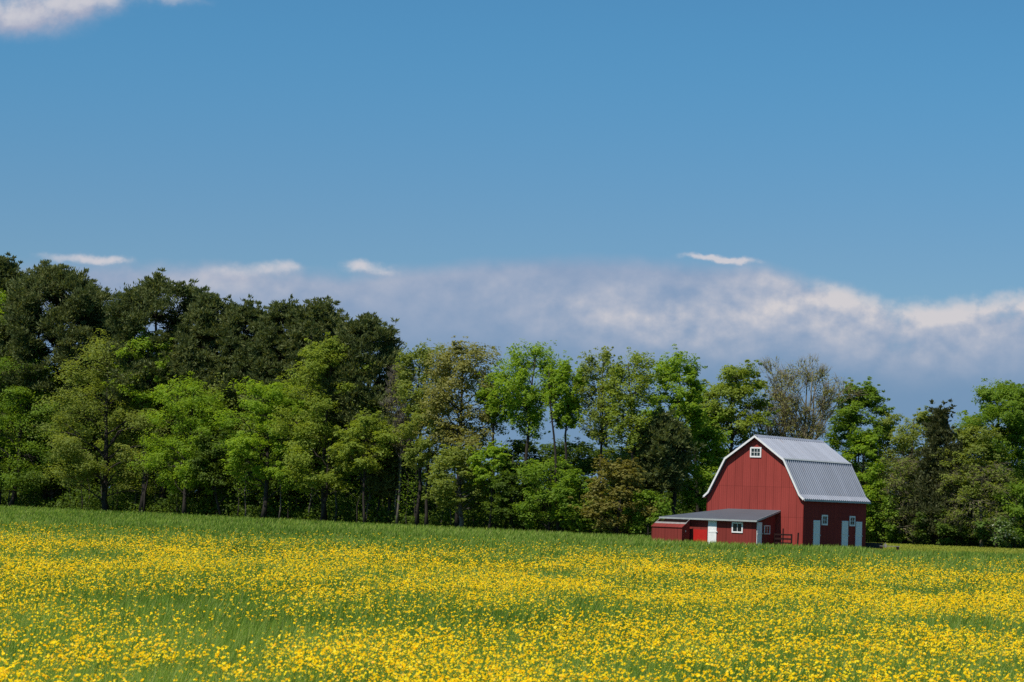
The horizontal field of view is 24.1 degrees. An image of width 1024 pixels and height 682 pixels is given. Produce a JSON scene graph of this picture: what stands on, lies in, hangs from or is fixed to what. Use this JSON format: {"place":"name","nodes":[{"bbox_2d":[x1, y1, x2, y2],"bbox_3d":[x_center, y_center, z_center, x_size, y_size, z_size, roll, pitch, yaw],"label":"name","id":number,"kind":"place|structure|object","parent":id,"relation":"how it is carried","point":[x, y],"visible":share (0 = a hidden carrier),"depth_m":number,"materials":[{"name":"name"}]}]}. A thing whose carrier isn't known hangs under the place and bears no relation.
{"place":"outdoors","nodes":[
{"label":"outdoors","id":0,"kind":"place"},
{"bbox_2d":[0,0,1023,510],"label":"sky","id":1,"kind":"structure","parent":0,"point":[725,182],"materials":[{"name":"blue"}]},
{"bbox_2d":[0,490,1023,681],"bbox_3d":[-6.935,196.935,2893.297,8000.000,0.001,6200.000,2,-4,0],"label":"field ground","id":2,"kind":"structure","parent":0,"point":[500,530],"depth_m":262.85,"materials":[{"name":"green plant"}]},
{"bbox_2d":[1,383,30,473],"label":"tree","id":3,"kind":"object","parent":2,"relation":"on","point":[6,433],"visible":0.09,"depth_m":319.00,"materials":[{"name":"green plant"}]},
{"bbox_2d":[0,252,33,321],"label":"pine tree","id":4,"kind":"object","parent":2,"relation":"on","point":[8,269],"visible":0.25,"depth_m":316.46,"materials":[{"name":"green plant"}]},
{"bbox_2d":[0,290,51,492],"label":"broadleaf tree","id":5,"kind":"object","parent":2,"relation":"on","point":[3,296],"visible":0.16,"depth_m":311.29,"materials":[{"name":"green plant"}]},
{"bbox_2d":[1,364,53,505],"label":"tree","id":6,"kind":"object","parent":2,"relation":"on","point":[24,424],"visible":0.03,"depth_m":318.42,"materials":[{"name":"green plant"}]},
{"bbox_2d":[0,350,69,506],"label":"broadleaf tree","id":7,"kind":"object","parent":2,"relation":"on","point":[7,476],"visible":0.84,"depth_m":305.55,"materials":[{"name":"green plant"}]},
{"bbox_2d":[12,410,96,505],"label":"broadleaf tree","id":8,"kind":"object","parent":2,"relation":"on","point":[38,480],"visible":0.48,"depth_m":305.51,"materials":[{"name":"green plant"}]},
{"bbox_2d":[0,259,122,507],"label":"pine tree","id":9,"kind":"object","parent":2,"relation":"on","point":[45,282],"visible":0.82,"depth_m":306.02,"materials":[{"name":"green plant"}]},
{"bbox_2d":[36,370,103,507],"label":"tree","id":10,"kind":"object","parent":2,"relation":"on","point":[60,385],"visible":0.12,"depth_m":309.39,"materials":[{"name":"green plant"}]},
{"bbox_2d":[48,394,110,499],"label":"tree","id":11,"kind":"object","parent":2,"relation":"on","point":[84,439],"visible":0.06,"depth_m":309.72,"materials":[{"name":"green plant"}]},
{"bbox_2d":[23,328,172,510],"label":"broadleaf tree","id":12,"kind":"object","parent":2,"relation":"on","point":[68,441],"visible":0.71,"depth_m":289.87,"materials":[{"name":"green plant"}]},
{"bbox_2d":[70,316,131,442],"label":"pine tree","id":13,"kind":"object","parent":2,"relation":"on","point":[107,330],"visible":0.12,"depth_m":307.69,"materials":[{"name":"green plant"}]},
{"bbox_2d":[62,357,140,493],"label":"tree","id":14,"kind":"object","parent":2,"relation":"on","point":[90,438],"visible":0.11,"depth_m":307.39,"materials":[{"name":"green plant"}]},
{"bbox_2d":[94,354,175,503],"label":"tree","id":15,"kind":"object","parent":2,"relation":"on","point":[115,424],"visible":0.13,"depth_m":297.85,"materials":[{"name":"green plant"}]},
{"bbox_2d":[101,327,182,512],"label":"broadleaf tree","id":16,"kind":"object","parent":2,"relation":"on","point":[139,342],"visible":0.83,"depth_m":288.05,"materials":[{"name":"green plant"}]},
{"bbox_2d":[128,423,163,511],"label":"sapling","id":17,"kind":"object","parent":2,"relation":"on","point":[147,472],"visible":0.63,"depth_m":286.25,"materials":[{"name":"green plant"}]},
{"bbox_2d":[94,268,220,512],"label":"pine tree","id":18,"kind":"object","parent":2,"relation":"on","point":[133,310],"visible":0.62,"depth_m":289.37,"materials":[{"name":"green plant"}]},
{"bbox_2d":[131,380,195,514],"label":"tree","id":19,"kind":"object","parent":2,"relation":"on","point":[141,432],"visible":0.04,"depth_m":293.63,"materials":[{"name":"green plant"}]},
{"bbox_2d":[127,371,238,514],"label":"broadleaf tree","id":20,"kind":"object","parent":2,"relation":"on","point":[192,405],"visible":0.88,"depth_m":279.35,"materials":[{"name":"green plant"}]},
{"bbox_2d":[160,413,243,506],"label":"tree","id":21,"kind":"object","parent":2,"relation":"on","point":[173,462],"visible":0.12,"depth_m":287.11,"materials":[{"name":"green plant"}]},
{"bbox_2d":[167,286,251,514],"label":"pine tree","id":22,"kind":"object","parent":2,"relation":"on","point":[206,314],"visible":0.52,"depth_m":284.66,"materials":[{"name":"green plant"}]},
{"bbox_2d":[179,426,264,517],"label":"broadleaf tree","id":23,"kind":"object","parent":2,"relation":"on","point":[201,457],"visible":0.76,"depth_m":276.85,"materials":[{"name":"green plant"}]},
{"bbox_2d":[220,449,251,516],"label":"sapling","id":24,"kind":"object","parent":2,"relation":"on","point":[235,487],"visible":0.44,"depth_m":274.41,"materials":[{"name":"green plant"}]},
{"bbox_2d":[203,294,272,510],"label":"pine tree","id":25,"kind":"object","parent":2,"relation":"on","point":[241,319],"visible":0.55,"depth_m":282.32,"materials":[{"name":"green plant"}]},
{"bbox_2d":[191,356,285,514],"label":"tree","id":26,"kind":"object","parent":2,"relation":"on","point":[233,403],"visible":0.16,"depth_m":281.58,"materials":[{"name":"green plant"}]},
{"bbox_2d":[228,463,254,516],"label":"sapling","id":27,"kind":"object","parent":2,"relation":"on","point":[243,496],"visible":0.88,"depth_m":272.29,"materials":[{"name":"green plant"}]},
{"bbox_2d":[204,376,323,518],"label":"broadleaf tree","id":28,"kind":"object","parent":2,"relation":"on","point":[241,447],"visible":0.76,"depth_m":267.58,"materials":[{"name":"green plant"}]},
{"bbox_2d":[245,293,311,518],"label":"pine tree","id":29,"kind":"object","parent":2,"relation":"on","point":[271,331],"visible":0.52,"depth_m":274.55,"materials":[{"name":"green plant"}]},
{"bbox_2d":[264,417,302,518],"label":"sapling","id":30,"kind":"object","parent":2,"relation":"on","point":[279,469],"visible":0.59,"depth_m":267.80,"materials":[{"name":"green plant"}]},
{"bbox_2d":[273,471,300,518],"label":"sapling","id":31,"kind":"object","parent":2,"relation":"on","point":[288,505],"visible":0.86,"depth_m":267.07,"materials":[{"name":"green plant"}]},
{"bbox_2d":[232,376,343,517],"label":"tree","id":32,"kind":"object","parent":2,"relation":"on","point":[271,490],"visible":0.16,"depth_m":274.20,"materials":[{"name":"green plant"}]},
{"bbox_2d":[280,295,348,514],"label":"pine tree","id":33,"kind":"object","parent":2,"relation":"on","point":[316,320],"visible":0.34,"depth_m":270.47,"materials":[{"name":"green plant"}]},
{"bbox_2d":[300,461,329,519],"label":"sapling","id":34,"kind":"object","parent":2,"relation":"on","point":[311,498],"visible":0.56,"depth_m":267.06,"materials":[{"name":"green plant"}]},
{"bbox_2d":[285,357,355,506],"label":"tree","id":35,"kind":"object","parent":2,"relation":"on","point":[318,492],"visible":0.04,"depth_m":269.40,"materials":[{"name":"green plant"}]},
{"bbox_2d":[262,332,386,521],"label":"broadleaf tree","id":36,"kind":"object","parent":2,"relation":"on","point":[326,350],"visible":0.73,"depth_m":261.09,"materials":[{"name":"green plant"}]},
{"bbox_2d":[280,417,368,520],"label":"broadleaf tree","id":37,"kind":"object","parent":2,"relation":"on","point":[307,482],"visible":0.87,"depth_m":259.03,"materials":[{"name":"green plant"}]},
{"bbox_2d":[297,381,376,521],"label":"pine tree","id":38,"kind":"object","parent":2,"relation":"on","point":[339,458],"visible":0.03,"depth_m":271.11,"materials":[{"name":"green plant"}]},
{"bbox_2d":[318,418,362,521],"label":"sapling","id":39,"kind":"object","parent":2,"relation":"on","point":[335,520],"visible":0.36,"depth_m":262.78,"materials":[{"name":"green plant"}]},
{"bbox_2d":[347,473,375,522],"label":"sapling","id":40,"kind":"object","parent":2,"relation":"on","point":[359,496],"visible":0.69,"depth_m":257.95,"materials":[{"name":"green plant"}]},
{"bbox_2d":[344,473,380,520],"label":"tree","id":41,"kind":"object","parent":2,"relation":"on","point":[352,480],"visible":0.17,"depth_m":273.14,"materials":[{"name":"green plant"}]},
{"bbox_2d":[312,311,414,521],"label":"pine tree","id":42,"kind":"object","parent":2,"relation":"on","point":[365,336],"visible":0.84,"depth_m":261.23,"materials":[{"name":"green plant"}]},
{"bbox_2d":[356,474,378,520],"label":"sapling","id":43,"kind":"object","parent":2,"relation":"on","point":[369,498],"visible":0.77,"depth_m":258.74,"materials":[{"name":"green plant"}]},
{"bbox_2d":[334,411,406,522],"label":"broadleaf tree","id":44,"kind":"object","parent":2,"relation":"on","point":[363,425],"visible":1,"depth_m":254.49,"materials":[{"name":"green plant"}]},
{"bbox_2d":[363,406,421,524],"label":"pine tree","id":45,"kind":"object","parent":2,"relation":"on","point":[380,484],"visible":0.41,"depth_m":256.54,"materials":[{"name":"green plant"}]},
{"bbox_2d":[380,365,418,523],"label":"bare tree","id":46,"kind":"object","parent":2,"relation":"on","point":[400,417],"visible":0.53,"depth_m":254.86,"materials":[{"name":"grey plant"}]},
{"bbox_2d":[384,443,414,519],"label":"sapling","id":47,"kind":"object","parent":2,"relation":"on","point":[397,487],"visible":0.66,"depth_m":256.03,"materials":[{"name":"green plant"}]},
{"bbox_2d":[381,477,421,517],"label":"tree","id":48,"kind":"object","parent":2,"relation":"on","point":[385,500],"visible":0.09,"depth_m":263.83,"materials":[{"name":"green plant"}]},
{"bbox_2d":[394,470,419,524],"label":"sapling","id":49,"kind":"object","parent":2,"relation":"on","point":[410,482],"visible":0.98,"depth_m":251.13,"materials":[{"name":"green plant"}]},
{"bbox_2d":[395,460,425,523],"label":"sapling","id":50,"kind":"object","parent":2,"relation":"on","point":[415,480],"visible":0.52,"depth_m":254.63,"materials":[{"name":"green plant"}]},
{"bbox_2d":[391,340,456,525],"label":"broadleaf tree","id":51,"kind":"object","parent":2,"relation":"on","point":[406,361],"visible":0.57,"depth_m":251.52,"materials":[{"name":"green plant"}]},
{"bbox_2d":[391,399,464,525],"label":"broadleaf tree","id":52,"kind":"object","parent":2,"relation":"on","point":[424,458],"visible":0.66,"depth_m":247.77,"materials":[{"name":"green plant"}]},
{"bbox_2d":[413,472,453,516],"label":"tree","id":53,"kind":"object","parent":2,"relation":"on","point":[422,503],"visible":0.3,"depth_m":256.90,"materials":[{"name":"green plant"}]},
{"bbox_2d":[421,437,494,526],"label":"broadleaf tree","id":54,"kind":"object","parent":2,"relation":"on","point":[455,461],"visible":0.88,"depth_m":241.66,"materials":[{"name":"green plant"}]},
{"bbox_2d":[412,336,515,527],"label":"broadleaf tree","id":55,"kind":"object","parent":2,"relation":"on","point":[445,404],"visible":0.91,"depth_m":246.36,"materials":[{"name":"green plant"}]},
{"bbox_2d":[455,475,489,521],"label":"tree","id":56,"kind":"object","parent":2,"relation":"on","point":[477,502],"visible":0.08,"depth_m":252.49,"materials":[{"name":"green plant"}]},
{"bbox_2d":[466,440,515,527],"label":"broadleaf tree","id":57,"kind":"object","parent":2,"relation":"on","point":[490,468],"visible":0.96,"depth_m":239.17,"materials":[{"name":"green plant"}]},
{"bbox_2d":[468,369,518,528],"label":"broadleaf tree","id":58,"kind":"object","parent":2,"relation":"on","point":[492,403],"visible":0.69,"depth_m":245.12,"materials":[{"name":"green plant"}]},
{"bbox_2d":[0,521,1023,681],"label":"yellow wildflowers","id":59,"kind":"object","parent":2,"relation":"on","point":[468,659],"visible":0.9,"depth_m":52.92,"materials":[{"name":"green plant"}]},
{"bbox_2d":[1,474,1023,547],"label":"undergrowth","id":60,"kind":"object","parent":2,"relation":"on","point":[127,501],"visible":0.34,"depth_m":272.83,"materials":[{"name":"green plant"}]},
{"bbox_2d":[480,459,547,529],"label":"tree","id":61,"kind":"object","parent":2,"relation":"on","point":[504,501],"visible":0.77,"depth_m":238.37,"materials":[{"name":"green plant"}]},
{"bbox_2d":[490,338,558,529],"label":"broadleaf tree","id":62,"kind":"object","parent":2,"relation":"on","point":[532,418],"visible":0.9,"depth_m":240.46,"materials":[{"name":"green plant"}]},
{"bbox_2d":[492,434,573,527],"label":"tree","id":63,"kind":"object","parent":2,"relation":"on","point":[519,445],"visible":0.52,"depth_m":250.32,"materials":[{"name":"green plant"}]},
{"bbox_2d":[506,454,581,529],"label":"tree","id":64,"kind":"object","parent":2,"relation":"on","point":[534,471],"visible":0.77,"depth_m":235.63,"materials":[{"name":"green plant"}]},
{"bbox_2d":[535,350,593,531],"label":"broadleaf tree","id":65,"kind":"object","parent":2,"relation":"on","point":[559,378],"visible":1,"depth_m":236.15,"materials":[{"name":"green plant"}]},
{"bbox_2d":[548,464,613,532],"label":"tree","id":66,"kind":"object","parent":2,"relation":"on","point":[568,485],"visible":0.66,"depth_m":231.95,"materials":[{"name":"green plant"}]},
{"bbox_2d":[551,437,622,508],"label":"tree","id":67,"kind":"object","parent":2,"relation":"on","point":[583,464],"visible":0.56,"depth_m":242.80,"materials":[{"name":"green plant"}]},
{"bbox_2d":[568,346,627,534],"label":"broadleaf tree","id":68,"kind":"object","parent":2,"relation":"on","point":[596,416],"visible":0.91,"depth_m":235.49,"materials":[{"name":"green plant"}]},
{"bbox_2d":[567,451,665,534],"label":"tree","id":69,"kind":"object","parent":2,"relation":"on","point":[626,473],"visible":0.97,"depth_m":228.18,"materials":[{"name":"green plant"}]},
{"bbox_2d":[604,443,647,495],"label":"tree","id":70,"kind":"object","parent":2,"relation":"on","point":[623,455],"visible":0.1,"depth_m":238.48,"materials":[{"name":"green plant"}]},
{"bbox_2d":[597,347,665,534],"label":"broadleaf tree","id":71,"kind":"object","parent":2,"relation":"on","point":[631,418],"visible":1,"depth_m":232.45,"materials":[{"name":"green plant"}]},
{"bbox_2d":[622,489,676,535],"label":"tree","id":72,"kind":"object","parent":2,"relation":"on","point":[647,497],"visible":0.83,"depth_m":227.65,"materials":[{"name":"green plant"}]},
{"bbox_2d":[618,408,706,512],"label":"pine tree","id":73,"kind":"object","parent":2,"relation":"on","point":[665,457],"visible":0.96,"depth_m":232.24,"materials":[{"name":"green plant"}]},
{"bbox_2d":[652,518,689,541],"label":"coop","id":74,"kind":"structure","parent":2,"relation":"on","point":[666,529],"depth_m":198.53,"materials":[{"name":"red wood"}]},
{"bbox_2d":[638,344,717,514],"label":"broadleaf tree","id":75,"kind":"object","parent":2,"relation":"on","point":[673,375],"visible":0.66,"depth_m":237.19,"materials":[{"name":"green plant"}]},
{"bbox_2d":[670,420,732,513],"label":"tree","id":76,"kind":"object","parent":2,"relation":"on","point":[702,475],"visible":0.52,"depth_m":238.86,"materials":[{"name":"green plant"}]},
{"bbox_2d":[680,396,728,511],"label":"broadleaf tree","id":77,"kind":"object","parent":2,"relation":"on","point":[715,419],"visible":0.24,"depth_m":245.77,"materials":[{"name":"green plant"}]},
{"bbox_2d":[659,509,780,545],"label":"lean to shed","id":78,"kind":"object","parent":2,"relation":"on","point":[747,526],"visible":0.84,"depth_m":197.79,"materials":[{"name":"red"}]},
{"bbox_2d":[708,520,717,543],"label":"door","id":79,"kind":"structure","parent":78,"relation":"in","point":[712,525],"depth_m":198.00,"materials":[{"name":"white paint"}]},
{"bbox_2d":[732,522,742,532],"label":"window","id":80,"kind":"structure","parent":78,"relation":"in","point":[737,527],"depth_m":196.75,"materials":[{"name":"white paint"}]},
{"bbox_2d":[756,522,762,545],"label":"door","id":81,"kind":"structure","parent":78,"relation":"in","point":[759,524],"depth_m":196.15,"materials":[{"name":"white paint"}]},
{"bbox_2d":[686,359,779,452],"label":"broadleaf tree","id":82,"kind":"object","parent":2,"relation":"on","point":[732,390],"visible":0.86,"depth_m":245.47,"materials":[{"name":"green plant"}]},
{"bbox_2d":[740,401,796,436],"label":"bare tree","id":83,"kind":"object","parent":2,"relation":"on","point":[765,428],"visible":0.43,"depth_m":250.20,"materials":[{"name":"beige plant"}]},
{"bbox_2d":[774,528,791,544],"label":"wooden gate","id":84,"kind":"structure","parent":2,"relation":"on","point":[782,538],"depth_m":196.97,"materials":[{"name":"red wood"}]},
{"bbox_2d":[703,434,870,547],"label":"barn","id":85,"kind":"structure","parent":2,"relation":"on","point":[812,491],"depth_m":200.85,"materials":[{"name":"red wood"}]},
{"bbox_2d":[750,447,761,456],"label":"window","id":86,"kind":"structure","parent":85,"relation":"in","point":[754,451],"depth_m":200.19,"materials":[{"name":"white paint"}]},
{"bbox_2d":[813,520,820,544],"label":"door","id":87,"kind":"structure","parent":85,"relation":"in","point":[816,523],"depth_m":199.22,"materials":[{"name":"white paint"}]},
{"bbox_2d":[841,521,848,546],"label":"door","id":88,"kind":"structure","parent":85,"relation":"in","point":[844,534],"depth_m":203.59,"materials":[{"name":"white paint"}]},
{"bbox_2d":[855,522,862,546],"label":"door","id":89,"kind":"structure","parent":85,"relation":"in","point":[858,526],"depth_m":205.84,"materials":[{"name":"white paint"}]},
{"bbox_2d":[758,354,867,439],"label":"bare tree","id":90,"kind":"object","parent":2,"relation":"on","point":[787,404],"visible":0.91,"depth_m":249.82,"materials":[{"name":"beige plant"}]},
{"bbox_2d":[821,376,898,462],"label":"broadleaf tree","id":91,"kind":"object","parent":2,"relation":"on","point":[851,410],"visible":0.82,"depth_m":254.48,"materials":[{"name":"green plant"}]},
{"bbox_2d":[837,422,893,534],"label":"broadleaf tree","id":92,"kind":"object","parent":2,"relation":"on","point":[867,448],"visible":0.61,"depth_m":250.42,"materials":[{"name":"green plant"}]},
{"bbox_2d":[865,542,886,548],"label":"stock tank","id":93,"kind":"object","parent":2,"relation":"on","point":[873,545],"visible":0.59,"depth_m":208.41,"materials":[{"name":"metal"}]},
{"bbox_2d":[866,495,914,542],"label":"bush","id":94,"kind":"object","parent":2,"relation":"on","point":[887,532],"visible":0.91,"depth_m":249.56,"materials":[{"name":"green plant"}]},
{"bbox_2d":[862,445,932,543],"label":"tree","id":95,"kind":"object","parent":2,"relation":"on","point":[896,482],"visible":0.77,"depth_m":249.68,"materials":[{"name":"green plant"}]},
{"bbox_2d":[856,405,943,542],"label":"broadleaf tree","id":96,"kind":"object","parent":2,"relation":"on","point":[904,438],"visible":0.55,"depth_m":252.82,"materials":[{"name":"green plant"}]},
{"bbox_2d":[887,399,978,544],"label":"cedar tree","id":97,"kind":"object","parent":2,"relation":"on","point":[939,432],"visible":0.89,"depth_m":248.43,"materials":[{"name":"green plant"}]},
{"bbox_2d":[910,505,968,544],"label":"bush","id":98,"kind":"object","parent":2,"relation":"on","point":[943,529],"visible":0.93,"depth_m":246.87,"materials":[{"name":"green plant"}]},
{"bbox_2d":[946,511,986,546],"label":"bush","id":99,"kind":"object","parent":2,"relation":"on","point":[974,539],"visible":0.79,"depth_m":247.32,"materials":[{"name":"green plant"}]},
{"bbox_2d":[928,417,1017,546],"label":"broadleaf tree","id":100,"kind":"object","parent":2,"relation":"on","point":[975,450],"visible":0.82,"depth_m":247.79,"materials":[{"name":"green plant"}]},
{"bbox_2d":[936,457,1022,547],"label":"tree","id":101,"kind":"object","parent":2,"relation":"on","point":[985,483],"visible":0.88,"depth_m":246.00,"materials":[{"name":"green plant"}]},
{"bbox_2d":[951,378,1023,547],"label":"broadleaf tree","id":102,"kind":"object","parent":2,"relation":"on","point":[1011,418],"visible":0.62,"depth_m":250.13,"materials":[{"name":"green plant"}]},
{"bbox_2d":[972,515,1021,547],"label":"bush","id":103,"kind":"object","parent":2,"relation":"on","point":[1002,532],"visible":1,"depth_m":243.71,"materials":[{"name":"green plant"}]},
{"bbox_2d":[986,478,1023,548],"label":"bush","id":104,"kind":"object","parent":2,"relation":"on","point":[1015,509],"visible":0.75,"depth_m":245.20,"materials":[{"name":"green plant"}]},
{"bbox_2d":[866,542,1023,555],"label":"mown grass","id":105,"kind":"structure","parent":0,"point":[924,547],"depth_m":226.34,"materials":[{"name":"green plant"}]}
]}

